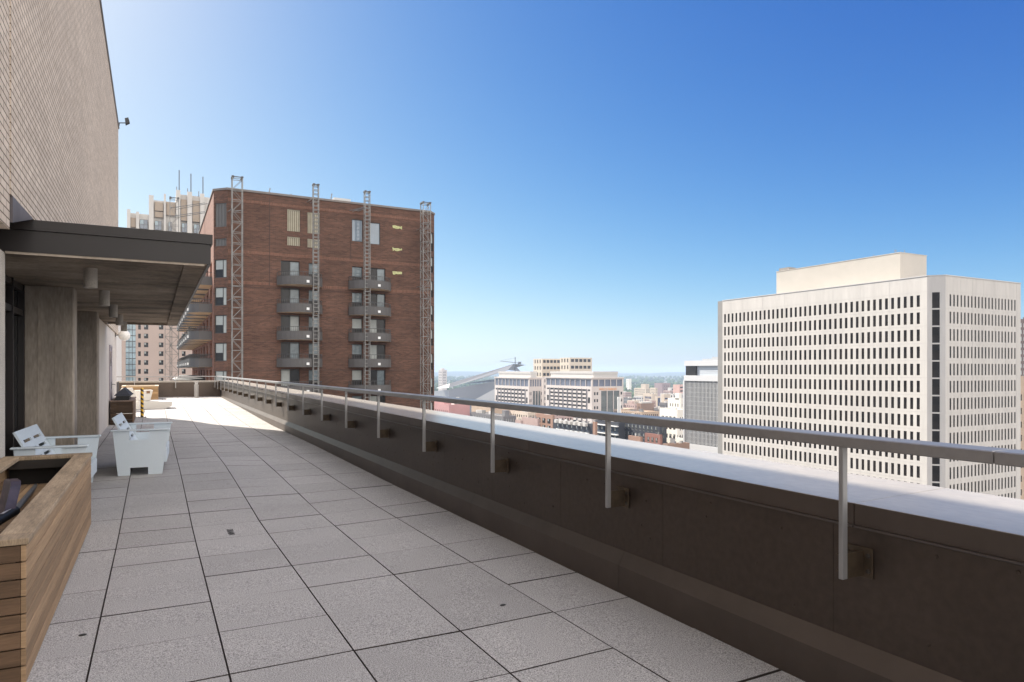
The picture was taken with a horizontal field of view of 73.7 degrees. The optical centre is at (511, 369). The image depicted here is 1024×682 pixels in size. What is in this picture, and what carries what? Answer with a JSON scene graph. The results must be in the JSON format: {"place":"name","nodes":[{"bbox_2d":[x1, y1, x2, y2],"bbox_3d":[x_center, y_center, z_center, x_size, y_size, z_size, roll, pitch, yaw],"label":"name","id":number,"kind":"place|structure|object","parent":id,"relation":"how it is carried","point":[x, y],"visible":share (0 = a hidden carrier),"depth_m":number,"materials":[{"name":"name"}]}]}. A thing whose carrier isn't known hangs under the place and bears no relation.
{"place":"outdoors","nodes":[
{"label":"outdoors","id":0,"kind":"place"},
{"bbox_2d":[116,325,121,380],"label":"white slab building","id":1,"kind":"structure","parent":0,"point":[118,356],"depth_m":260.12,"materials":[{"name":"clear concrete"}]},
{"bbox_2d":[122,170,208,380],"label":"stone tower","id":2,"kind":"structure","parent":0,"point":[145,348],"depth_m":231.12,"materials":[{"name":"stone"}]},
{"bbox_2d":[140,219,147,228],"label":"crown window","id":3,"kind":"structure","parent":2,"relation":"in","point":[143,223],"depth_m":228.74,"materials":[{"name":"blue glass"}]},
{"bbox_2d":[155,221,161,229],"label":"crown window","id":4,"kind":"structure","parent":2,"relation":"in","point":[158,224],"depth_m":230.81,"materials":[{"name":"blue glass"}]},
{"bbox_2d":[438,368,446,390],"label":"lone left tower","id":5,"kind":"structure","parent":0,"point":[442,376],"depth_m":1503.80,"materials":[{"name":"white concrete"}]},
{"bbox_2d":[434,401,469,415],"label":"pink building","id":6,"kind":"structure","parent":0,"point":[461,409],"depth_m":384.35,"materials":[{"name":"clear concrete"}]},
{"bbox_2d":[471,406,506,413],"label":"long tan hall","id":7,"kind":"structure","parent":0,"point":[487,409],"depth_m":481.11,"materials":[{"name":"concrete"}]},
{"bbox_2d":[470,410,515,422],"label":"grey warehouse","id":8,"kind":"structure","parent":0,"point":[505,416],"depth_m":353.05,"materials":[{"name":"concrete"}]},
{"bbox_2d":[494,371,542,405],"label":"office block","id":9,"kind":"structure","parent":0,"point":[522,387],"depth_m":658.17,"materials":[{"name":"concrete"}]},
{"bbox_2d":[509,410,534,419],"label":"block","id":10,"kind":"structure","parent":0,"point":[519,414],"depth_m":459.21,"materials":[{"name":"beige stone"}]},
{"bbox_2d":[522,416,539,425],"bbox_3d":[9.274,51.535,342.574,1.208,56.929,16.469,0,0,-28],"label":"arched building","id":11,"kind":"structure","parent":0,"point":[535,421],"depth_m":340.42,"materials":[{"name":"concrete"}]},
{"bbox_2d":[542,377,545,405],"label":"link block","id":12,"kind":"structure","parent":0,"point":[544,391],"depth_m":690.85,"materials":[{"name":"concrete"}]},
{"bbox_2d":[533,359,559,376],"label":"tall block","id":13,"kind":"structure","parent":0,"point":[543,367],"depth_m":805.47,"materials":[{"name":"concrete"}]},
{"bbox_2d":[541,413,572,420],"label":"block","id":14,"kind":"structure","parent":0,"point":[563,417],"depth_m":473.32,"materials":[{"name":"brick"}]},
{"bbox_2d":[435,372,683,388],"bbox_3d":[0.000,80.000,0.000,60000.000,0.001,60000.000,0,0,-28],"label":"ground","id":15,"kind":"structure","parent":0,"point":[665,381],"depth_m":8151.86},
{"bbox_2d":[0,0,212,458],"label":"brick building","id":16,"kind":"structure","parent":15,"relation":"on","point":[60,230],"depth_m":9.06,"materials":[{"name":"brick"}]},
{"bbox_2d":[83,267,97,288],"bbox_3d":[-4.866,-1.057,7.882,0.140,0.230,0.140,0,0,-28],"label":"ceiling light","id":17,"kind":"object","parent":16,"relation":"attached to","point":[90,278],"visible":1,"depth_m":7.83,"materials":[{"name":"metal"}]},
{"bbox_2d":[99,290,109,305],"bbox_3d":[-6.027,-1.057,10.096,0.140,0.230,0.140,0,0,-28],"label":"ceiling light","id":18,"kind":"object","parent":16,"relation":"attached to","point":[104,297],"visible":1,"depth_m":10.04,"materials":[{"name":"grey metal"}]},
{"bbox_2d":[109,345,115,423],"bbox_3d":[-10.844,0.395,18.534,0.119,2.110,1.000,0,0,-28],"label":"door","id":19,"kind":"structure","parent":16,"relation":"in","point":[110,347],"depth_m":18.42,"materials":[{"name":"paint"}]},
{"bbox_2d":[109,304,117,317],"bbox_3d":[-7.169,-1.057,12.275,0.140,0.230,0.140,0,0,-28],"label":"ceiling light","id":20,"kind":"object","parent":16,"relation":"attached to","point":[113,310],"visible":0.98,"depth_m":12.22,"materials":[{"name":"grey metal"}]},
{"bbox_2d":[116,314,122,325],"bbox_3d":[-8.320,-1.057,14.471,0.140,0.230,0.140,0,0,-28],"label":"ceiling light","id":21,"kind":"object","parent":16,"relation":"attached to","point":[119,320],"visible":0.92,"depth_m":14.42,"materials":[{"name":"grey metal"}]},
{"bbox_2d":[115,331,129,340],"bbox_3d":[-11.944,-1.060,20.949,0.415,0.330,0.330,0,0,-28],"label":"globe lamp","id":22,"kind":"object","parent":16,"relation":"attached to","point":[123,335],"visible":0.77,"depth_m":20.85,"materials":[{"name":"white glass"}]},
{"bbox_2d":[116,380,219,396],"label":"parapet wall","id":23,"kind":"structure","parent":16,"relation":"on","point":[185,388],"depth_m":32.41,"materials":[{"name":"brown concrete"}]},
{"bbox_2d":[116,376,216,387],"bbox_3d":[-16.594,0.577,31.847,5.178,0.566,0.161,0,0,-28],"label":"guard rail","id":24,"kind":"object","parent":23,"relation":"attached to","point":[175,386],"visible":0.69,"depth_m":32.10,"materials":[{"name":"metal"}]},
{"bbox_2d":[0,396,804,681],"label":"terrace floor","id":25,"kind":"structure","parent":16,"relation":"on","point":[321,565],"depth_m":4.67,"materials":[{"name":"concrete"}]},
{"bbox_2d":[0,452,92,681],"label":"wooden planter","id":26,"kind":"object","parent":25,"relation":"on","point":[43,532],"visible":0.86,"depth_m":3.98,"materials":[{"name":"brown wood"}]},
{"bbox_2d":[0,478,20,517],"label":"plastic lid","id":27,"kind":"object","parent":26,"relation":"in","point":[9,494],"visible":0.76,"depth_m":4.43,"materials":[{"name":"purple plastic"}]},
{"bbox_2d":[0,484,36,525],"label":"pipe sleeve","id":28,"kind":"object","parent":26,"relation":"on","point":[7,515],"visible":0.79,"depth_m":4.39,"materials":[{"name":"black metal"}]},
{"bbox_2d":[10,424,100,482],"bbox_3d":[-5.452,1.087,8.230,0.735,0.805,1.390,0,0,-26],"label":"lounge chair","id":29,"kind":"object","parent":25,"relation":"on","point":[41,444],"visible":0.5,"depth_m":8.23,"materials":[{"name":"plastic"}]},
{"bbox_2d":[110,397,135,424],"bbox_3d":[-10.964,1.141,19.290,0.554,0.652,2.874,0,0,-28],"label":"wooden planter","id":30,"kind":"object","parent":25,"relation":"on","point":[117,407],"visible":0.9,"depth_m":18.08,"materials":[{"name":"brown wood"}]},
{"bbox_2d":[114,387,133,399],"bbox_3d":[-10.781,0.651,18.951,0.460,0.322,1.620,0,0,-28],"label":"plant","id":31,"kind":"object","parent":30,"relation":"on","point":[124,393],"visible":1,"depth_m":18.34,"materials":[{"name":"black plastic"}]},
{"bbox_2d":[121,385,158,398],"bbox_3d":[-16.659,1.018,30.615,1.444,0.637,1.524,0,0,-28],"label":"wooden planter","id":32,"kind":"object","parent":25,"relation":"on","point":[154,388],"visible":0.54,"depth_m":30.21,"materials":[{"name":"brown wood"}]},
{"bbox_2d":[110,413,172,475],"bbox_3d":[-5.447,1.060,10.095,0.735,0.805,1.390,0,0,-25],"label":"lounge chair","id":33,"kind":"object","parent":25,"relation":"on","point":[135,449],"visible":1,"depth_m":9.54,"materials":[{"name":"plastic"}]},
{"bbox_2d":[138,388,145,417],"bbox_3d":[-11.078,0.984,20.444,0.220,0.890,0.180,0,0,-28],"label":"barrier post","id":34,"kind":"object","parent":25,"relation":"on","point":[141,402],"visible":1,"depth_m":20.41,"materials":[{"name":"metal"}]},
{"bbox_2d":[134,390,171,408],"bbox_3d":[-12.876,1.050,24.412,1.300,0.660,0.800,0,0,-28],"label":"white chaise","id":35,"kind":"object","parent":25,"relation":"on","point":[148,404],"visible":0.79,"depth_m":24.17,"materials":[{"name":"plastic"}]},
{"bbox_2d":[194,382,198,397],"bbox_3d":[-14.663,0.925,31.718,0.200,0.750,0.200,0,0,-28],"label":"bollard light","id":36,"kind":"object","parent":25,"relation":"on","point":[196,390],"visible":1,"depth_m":31.64,"materials":[{"name":"white metal"}]},
{"bbox_2d":[219,380,1023,681],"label":"parapet wall","id":37,"kind":"structure","parent":16,"relation":"on","point":[738,553],"depth_m":3.75,"materials":[{"name":"brown concrete"}]},
{"bbox_2d":[217,376,1023,579],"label":"guard rail","id":38,"kind":"object","parent":37,"relation":"attached to","point":[855,560],"visible":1,"depth_m":3.54,"materials":[{"name":"metal"}]},
{"bbox_2d":[169,196,207,380],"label":"scaffold mast","id":39,"kind":"object","parent":15,"relation":"on","point":[177,337],"visible":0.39,"depth_m":87.16,"materials":[{"name":"metal"}]},
{"bbox_2d":[172,375,204,380],"bbox_3d":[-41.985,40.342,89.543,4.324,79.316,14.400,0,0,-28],"label":"roof pavilion","id":40,"kind":"structure","parent":15,"relation":"on","point":[187,378],"depth_m":84.88,"materials":[{"name":"white"}]},
{"bbox_2d":[228,175,243,380],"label":"scaffold mast","id":41,"kind":"object","parent":15,"relation":"on","point":[232,256],"visible":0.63,"depth_m":70.03,"materials":[{"name":"metal"}]},
{"bbox_2d":[177,187,434,409],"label":"apartment tower","id":42,"kind":"structure","parent":15,"relation":"on","point":[277,291],"depth_m":75.61,"materials":[{"name":"red brick"}]},
{"bbox_2d":[215,259,225,277],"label":"window","id":43,"kind":"structure","parent":42,"relation":"in","point":[220,265],"depth_m":71.29,"materials":[{"name":"grey glass"}]},
{"bbox_2d":[215,287,225,305],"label":"window","id":44,"kind":"structure","parent":42,"relation":"in","point":[220,292],"depth_m":71.29,"materials":[{"name":"grey glass"}]},
{"bbox_2d":[215,315,225,332],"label":"window","id":45,"kind":"structure","parent":42,"relation":"in","point":[220,320],"depth_m":71.29,"materials":[{"name":"grey glass"}]},
{"bbox_2d":[215,343,225,360],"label":"window","id":46,"kind":"structure","parent":42,"relation":"in","point":[220,348],"depth_m":71.29,"materials":[{"name":"grey glass"}]},
{"bbox_2d":[215,371,225,379],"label":"window","id":47,"kind":"structure","parent":42,"relation":"in","point":[217,373],"depth_m":71.29,"materials":[{"name":"grey glass"}]},
{"bbox_2d":[281,261,298,275],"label":"sliding door","id":48,"kind":"structure","parent":42,"relation":"in","point":[291,266],"depth_m":73.99,"materials":[{"name":"grey glass"}]},
{"bbox_2d":[281,288,298,302],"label":"sliding door","id":49,"kind":"structure","parent":42,"relation":"in","point":[287,294],"depth_m":73.99,"materials":[{"name":"grey glass"}]},
{"bbox_2d":[281,315,298,330],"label":"sliding door","id":50,"kind":"structure","parent":42,"relation":"in","point":[286,320],"depth_m":73.99,"materials":[{"name":"grey glass"}]},
{"bbox_2d":[281,342,298,357],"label":"sliding door","id":51,"kind":"structure","parent":42,"relation":"in","point":[288,349],"depth_m":73.99,"materials":[{"name":"grey glass"}]},
{"bbox_2d":[281,369,298,385],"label":"sliding door","id":52,"kind":"structure","parent":42,"relation":"in","point":[286,374],"depth_m":73.99,"materials":[{"name":"grey glass"}]},
{"bbox_2d":[309,263,317,277],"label":"window","id":53,"kind":"structure","parent":42,"relation":"in","point":[310,264],"depth_m":75.08,"materials":[{"name":"grey glass"}]},
{"bbox_2d":[309,290,317,304],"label":"window","id":54,"kind":"structure","parent":42,"relation":"in","point":[310,291],"depth_m":75.06,"materials":[{"name":"grey glass"}]},
{"bbox_2d":[309,316,317,330],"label":"window","id":55,"kind":"structure","parent":42,"relation":"in","point":[310,317],"depth_m":75.08,"materials":[{"name":"grey glass"}]},
{"bbox_2d":[309,344,317,357],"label":"window","id":56,"kind":"structure","parent":42,"relation":"in","point":[310,345],"depth_m":75.08,"materials":[{"name":"grey glass"}]},
{"bbox_2d":[309,370,317,384],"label":"window","id":57,"kind":"structure","parent":42,"relation":"in","point":[310,371],"depth_m":75.21,"materials":[{"name":"grey glass"}]},
{"bbox_2d":[352,267,361,279],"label":"window","id":58,"kind":"structure","parent":42,"relation":"in","point":[356,271],"depth_m":77.43,"materials":[{"name":"grey glass"}]},
{"bbox_2d":[352,293,361,306],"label":"window","id":59,"kind":"structure","parent":42,"relation":"in","point":[356,297],"depth_m":77.43,"materials":[{"name":"grey glass"}]},
{"bbox_2d":[352,319,361,332],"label":"window","id":60,"kind":"structure","parent":42,"relation":"in","point":[356,323],"depth_m":77.43,"materials":[{"name":"grey glass"}]},
{"bbox_2d":[352,344,361,358],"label":"window","id":61,"kind":"structure","parent":42,"relation":"in","point":[356,349],"depth_m":77.39,"materials":[{"name":"grey glass"}]},
{"bbox_2d":[352,370,361,383],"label":"window","id":62,"kind":"structure","parent":42,"relation":"in","point":[356,374],"depth_m":77.43,"materials":[{"name":"grey glass"}]},
{"bbox_2d":[352,219,362,241],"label":"window","id":63,"kind":"structure","parent":42,"relation":"in","point":[357,225],"depth_m":77.35,"materials":[{"name":"white glass"}]},
{"bbox_2d":[369,222,379,244],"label":"window","id":64,"kind":"structure","parent":42,"relation":"in","point":[374,228],"depth_m":78.26,"materials":[{"name":"white glass"}]},
{"bbox_2d":[369,268,384,280],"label":"sliding door","id":65,"kind":"structure","parent":42,"relation":"in","point":[374,272],"depth_m":78.47,"materials":[{"name":"grey glass"}]},
{"bbox_2d":[369,294,384,306],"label":"sliding door","id":66,"kind":"structure","parent":42,"relation":"in","point":[373,297],"depth_m":78.51,"materials":[{"name":"grey glass"}]},
{"bbox_2d":[369,319,384,332],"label":"sliding door","id":67,"kind":"structure","parent":42,"relation":"in","point":[374,323],"depth_m":78.50,"materials":[{"name":"grey glass"}]},
{"bbox_2d":[369,345,384,358],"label":"sliding door","id":68,"kind":"structure","parent":42,"relation":"in","point":[376,351],"depth_m":78.53,"materials":[{"name":"grey glass"}]},
{"bbox_2d":[369,370,384,384],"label":"sliding door","id":69,"kind":"structure","parent":42,"relation":"in","point":[376,376],"depth_m":78.51,"materials":[{"name":"grey glass"}]},
{"bbox_2d":[369,396,384,402],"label":"sliding door","id":70,"kind":"structure","parent":42,"relation":"in","point":[372,398],"depth_m":78.45,"materials":[{"name":"grey glass"}]},
{"bbox_2d":[307,183,319,392],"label":"scaffold mast","id":71,"kind":"object","parent":15,"relation":"on","point":[313,245],"visible":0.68,"depth_m":73.26,"materials":[{"name":"metal"}]},
{"bbox_2d":[349,190,370,399],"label":"scaffold mast","id":72,"kind":"object","parent":15,"relation":"on","point":[365,261],"visible":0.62,"depth_m":75.80,"materials":[{"name":"metal"}]},
{"bbox_2d":[416,201,430,409],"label":"scaffold mast","id":73,"kind":"object","parent":15,"relation":"on","point":[423,260],"visible":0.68,"depth_m":79.55,"materials":[{"name":"metal"}]},
{"bbox_2d":[434,364,522,411],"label":"stadium","id":74,"kind":"object","parent":15,"relation":"on","point":[484,390],"visible":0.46,"depth_m":914.30,"materials":[{"name":"grey metal"}]},
{"bbox_2d":[535,413,554,427],"bbox_3d":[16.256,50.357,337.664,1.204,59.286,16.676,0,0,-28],"label":"orange apartments","id":75,"kind":"structure","parent":15,"relation":"on","point":[546,420],"depth_m":335.50,"materials":[{"name":"brick"}]},
{"bbox_2d":[434,375,683,397],"bbox_3d":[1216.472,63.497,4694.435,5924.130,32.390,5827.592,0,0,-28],"label":"woodland","id":76,"kind":"object","parent":15,"relation":"on","point":[650,380],"visible":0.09,"depth_m":3959.33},
{"bbox_2d":[553,419,592,433],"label":"dark apartments","id":77,"kind":"structure","parent":15,"relation":"on","point":[575,426],"depth_m":297.68,"materials":[{"name":"metal"}]},
{"bbox_2d":[596,420,624,438],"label":"glass loft","id":78,"kind":"structure","parent":15,"relation":"on","point":[617,429],"depth_m":294.81,"materials":[{"name":"glass"}]},
{"bbox_2d":[617,397,620,412],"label":"chimney stack","id":79,"kind":"object","parent":15,"relation":"on","point":[619,405],"visible":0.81,"depth_m":384.20,"materials":[{"name":"white concrete"}]},
{"bbox_2d":[628,433,642,441],"bbox_3d":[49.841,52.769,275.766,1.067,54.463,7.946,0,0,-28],"label":"orange brick annex","id":80,"kind":"object","parent":15,"relation":"on","point":[635,438],"visible":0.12,"depth_m":274.84,"materials":[{"name":"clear brick"}]},
{"bbox_2d":[613,409,658,415],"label":"long low parking","id":81,"kind":"structure","parent":15,"relation":"on","point":[643,412],"depth_m":529.89,"materials":[{"name":"beige concrete"}]},
{"bbox_2d":[634,384,649,395],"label":"beige stepped block","id":82,"kind":"structure","parent":15,"relation":"on","point":[644,388],"depth_m":1360.99,"materials":[{"name":"concrete"}]},
{"bbox_2d":[625,423,666,444],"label":"black loft","id":83,"kind":"structure","parent":15,"relation":"on","point":[633,429],"depth_m":284.22,"materials":[{"name":"metal"}]},
{"bbox_2d":[645,432,661,444],"bbox_3d":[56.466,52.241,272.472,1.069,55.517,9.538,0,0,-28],"label":"red brick annex","id":84,"kind":"object","parent":15,"relation":"on","point":[652,438],"visible":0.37,"depth_m":271.63,"materials":[{"name":"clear brick"}]},
{"bbox_2d":[434,371,685,375],"bbox_3d":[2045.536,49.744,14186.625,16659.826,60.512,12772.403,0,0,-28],"label":"hills","id":85,"kind":"structure","parent":0,"point":[462,373],"depth_m":10011.80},
{"bbox_2d":[101,0,1023,371],"label":"sky","id":86,"kind":"structure","parent":0,"point":[596,176],"materials":[{"name":"blue"}]},
{"bbox_2d":[560,358,591,370],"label":"tall block","id":87,"kind":"structure","parent":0,"point":[575,364],"depth_m":777.67,"materials":[{"name":"concrete"}]},
{"bbox_2d":[545,371,623,422],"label":"office block","id":88,"kind":"structure","parent":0,"point":[595,390],"depth_m":573.01,"materials":[{"name":"concrete"}]},
{"bbox_2d":[623,401,636,408],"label":"building","id":89,"kind":"structure","parent":0,"point":[630,404],"depth_m":727.83,"materials":[{"name":"concrete"}]},
{"bbox_2d":[637,401,653,410],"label":"brown cube block","id":90,"kind":"structure","parent":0,"point":[646,405],"depth_m":623.54,"materials":[{"name":"concrete"}]},
{"bbox_2d":[643,393,656,400],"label":"tan slab block","id":91,"kind":"structure","parent":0,"point":[647,396],"depth_m":957.24,"materials":[{"name":"beige concrete"}]},
{"bbox_2d":[654,383,669,395],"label":"plum brick block","id":92,"kind":"structure","parent":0,"point":[661,387],"depth_m":1506.67,"materials":[{"name":"pink brick"}]},
{"bbox_2d":[660,407,682,442],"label":"white corner building","id":93,"kind":"structure","parent":0,"point":[672,433],"depth_m":403.83,"materials":[{"name":"clear concrete"}]},
{"bbox_2d":[668,393,682,408],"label":"cream upper building","id":94,"kind":"structure","parent":0,"point":[676,402],"depth_m":524.01,"materials":[{"name":"white concrete"}]},
{"bbox_2d":[663,441,689,448],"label":"brown corner block","id":95,"kind":"structure","parent":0,"point":[682,444],"depth_m":253.11,"materials":[{"name":"brick"}]},
{"bbox_2d":[673,384,682,392],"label":"striped parking block","id":96,"kind":"structure","parent":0,"point":[677,388],"depth_m":1003.76,"materials":[{"name":"pink concrete"}]},
{"bbox_2d":[683,357,717,452],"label":"glass tower","id":97,"kind":"structure","parent":0,"point":[700,391],"depth_m":281.51,"materials":[{"name":"white metal"}]},
{"bbox_2d":[718,250,1020,498],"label":"office tower","id":98,"kind":"structure","parent":0,"point":[901,345],"depth_m":168.62,"materials":[{"name":"white concrete"}]},
{"bbox_2d":[724,294,1014,497],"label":"window","id":99,"kind":"structure","parent":98,"relation":"in","point":[880,300],"depth_m":174.44,"materials":[{"name":"black glass"}]},
{"bbox_2d":[932,292,939,307],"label":"corner window","id":100,"kind":"structure","parent":98,"relation":"in","point":[935,295],"depth_m":155.53,"materials":[{"name":"black glass"}]},
{"bbox_2d":[932,309,939,325],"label":"corner window","id":101,"kind":"structure","parent":98,"relation":"in","point":[935,313],"depth_m":155.61,"materials":[{"name":"black glass"}]},
{"bbox_2d":[932,327,939,342],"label":"corner window","id":102,"kind":"structure","parent":98,"relation":"in","point":[935,330],"depth_m":155.57,"materials":[{"name":"black glass"}]},
{"bbox_2d":[932,344,939,359],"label":"corner window","id":103,"kind":"structure","parent":98,"relation":"in","point":[935,347],"depth_m":155.53,"materials":[{"name":"black glass"}]},
{"bbox_2d":[932,362,939,377],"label":"corner window","id":104,"kind":"structure","parent":98,"relation":"in","point":[935,365],"depth_m":155.53,"materials":[{"name":"black glass"}]},
{"bbox_2d":[932,379,939,394],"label":"corner window","id":105,"kind":"structure","parent":98,"relation":"in","point":[935,382],"depth_m":155.57,"materials":[{"name":"black glass"}]},
{"bbox_2d":[932,396,939,411],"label":"corner window","id":106,"kind":"structure","parent":98,"relation":"in","point":[935,399],"depth_m":155.53,"materials":[{"name":"black glass"}]},
{"bbox_2d":[932,414,939,429],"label":"corner window","id":107,"kind":"structure","parent":98,"relation":"in","point":[935,417],"depth_m":155.53,"materials":[{"name":"black glass"}]},
{"bbox_2d":[932,431,939,441],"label":"corner window","id":108,"kind":"structure","parent":98,"relation":"in","point":[935,434],"depth_m":155.57,"materials":[{"name":"black glass"}]},
{"bbox_2d":[932,466,939,481],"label":"corner window","id":109,"kind":"structure","parent":98,"relation":"in","point":[935,469],"depth_m":155.53,"materials":[{"name":"black glass"}]},
{"bbox_2d":[1021,375,1023,499],"bbox_3d":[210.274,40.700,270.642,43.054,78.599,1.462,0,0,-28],"label":"building","id":110,"kind":"structure","parent":0,"point":[1022,433],"depth_m":262.49,"materials":[{"name":"concrete"}]},
{"bbox_2d":[1021,317,1023,375],"bbox_3d":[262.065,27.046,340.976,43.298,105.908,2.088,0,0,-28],"label":"dark brown tower","id":111,"kind":"structure","parent":0,"point":[1022,347],"depth_m":332.93,"materials":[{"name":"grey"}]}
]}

